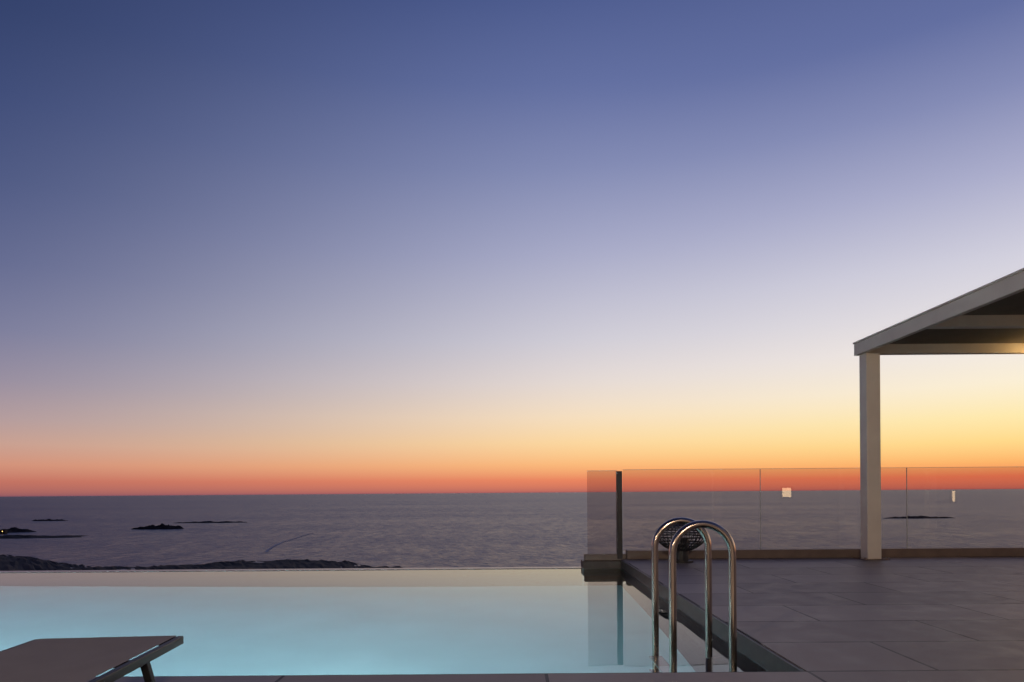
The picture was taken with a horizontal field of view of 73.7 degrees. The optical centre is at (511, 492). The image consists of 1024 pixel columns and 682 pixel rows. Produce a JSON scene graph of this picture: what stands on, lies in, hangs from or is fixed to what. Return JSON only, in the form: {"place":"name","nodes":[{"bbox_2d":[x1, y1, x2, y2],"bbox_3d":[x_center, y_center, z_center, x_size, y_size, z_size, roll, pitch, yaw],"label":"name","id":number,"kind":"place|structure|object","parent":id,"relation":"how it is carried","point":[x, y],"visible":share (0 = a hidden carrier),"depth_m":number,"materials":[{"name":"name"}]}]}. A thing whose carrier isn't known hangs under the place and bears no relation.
{"place":"outdoors","nodes":[
{"label":"outdoors","id":0,"kind":"place"},
{"bbox_2d":[0,530,7,533],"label":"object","id":1,"kind":"structure","parent":0,"point":[4,532],"depth_m":1102.45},
{"bbox_2d":[0,535,88,538],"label":"island","id":2,"kind":"structure","parent":0,"point":[28,536],"depth_m":1001.69,"materials":[{"name":"black stone"}]},
{"bbox_2d":[0,554,402,570],"bbox_3d":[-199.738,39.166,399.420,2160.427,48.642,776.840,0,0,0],"label":"ground","id":3,"kind":"structure","parent":0,"point":[17,563],"depth_m":578.07,"materials":[{"name":"black stone"}]},
{"bbox_2d":[177,521,244,522],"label":"island","id":4,"kind":"structure","parent":0,"point":[213,522],"depth_m":1482.47,"materials":[{"name":"black stone"}]},
{"bbox_2d":[0,489,1023,569],"bbox_3d":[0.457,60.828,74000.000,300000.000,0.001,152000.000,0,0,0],"label":"sea","id":5,"kind":"structure","parent":0,"point":[450,530],"depth_m":1300.87,"materials":[{"name":"liquid"}]},
{"bbox_2d":[1,527,35,532],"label":"island","id":6,"kind":"structure","parent":5,"relation":"in","point":[13,530],"depth_m":1158.14,"materials":[{"name":"black stone"}]},
{"bbox_2d":[32,519,67,520],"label":"island","id":7,"kind":"structure","parent":5,"relation":"in","point":[50,520],"depth_m":1671.76,"materials":[{"name":"black stone"}]},
{"bbox_2d":[132,523,183,528],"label":"island","id":8,"kind":"structure","parent":5,"relation":"in","point":[162,526],"depth_m":1222.61,"materials":[{"name":"black stone"}]},
{"bbox_2d":[265,533,310,551],"bbox_3d":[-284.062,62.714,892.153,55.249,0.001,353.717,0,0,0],"label":"buoy line","id":9,"kind":"object","parent":5,"relation":"on","point":[267,550],"visible":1,"depth_m":824.05,"materials":[{"name":"plastic"}]},
{"bbox_2d":[0,0,1023,496],"label":"sky","id":10,"kind":"structure","parent":0,"point":[248,247],"materials":[{"name":"blue"}]},
{"bbox_2d":[86,556,1023,681],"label":"terrace floor","id":11,"kind":"structure","parent":0,"point":[925,619],"depth_m":4.33,"materials":[{"name":"tile"}]},
{"bbox_2d":[0,636,183,681],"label":"sun lounger","id":12,"kind":"object","parent":11,"relation":"on","point":[63,660],"visible":1,"depth_m":2.51,"materials":[{"name":"metal"}]},
{"bbox_2d":[0,559,803,676],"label":"swimming pool","id":13,"kind":"structure","parent":11,"relation":"in","point":[591,617],"depth_m":5.08,"materials":[{"name":"liquid"}]},
{"bbox_2d":[651,517,736,663],"bbox_3d":[1.088,1.062,3.970,0.500,1.821,0.502,0,0,0],"label":"pool ladder","id":14,"kind":"object","parent":13,"relation":"attached to","point":[700,526],"visible":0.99,"depth_m":3.73,"materials":[{"name":"silver metal"}]},
{"bbox_2d":[584,467,1023,560],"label":"glass fence","id":15,"kind":"object","parent":11,"relation":"on","point":[855,552],"visible":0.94,"depth_m":8.37,"materials":[{"name":"glass"}]},
{"bbox_2d":[853,268,1023,559],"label":"pergola","id":16,"kind":"object","parent":11,"relation":"on","point":[988,318],"visible":1,"depth_m":8.04,"materials":[{"name":"silver metal"}]},
{"bbox_2d":[654,524,703,562],"bbox_3d":[1.984,0.570,8.020,0.628,0.490,0.628,0,0,0],"label":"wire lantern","id":17,"kind":"object","parent":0,"point":[684,546],"visible":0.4,"depth_m":7.90,"materials":[{"name":"black metal"}]},
{"bbox_2d":[886,516,952,518],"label":"island","id":18,"kind":"structure","parent":0,"point":[916,517],"depth_m":1440.76,"materials":[{"name":"black stone"}]}
]}

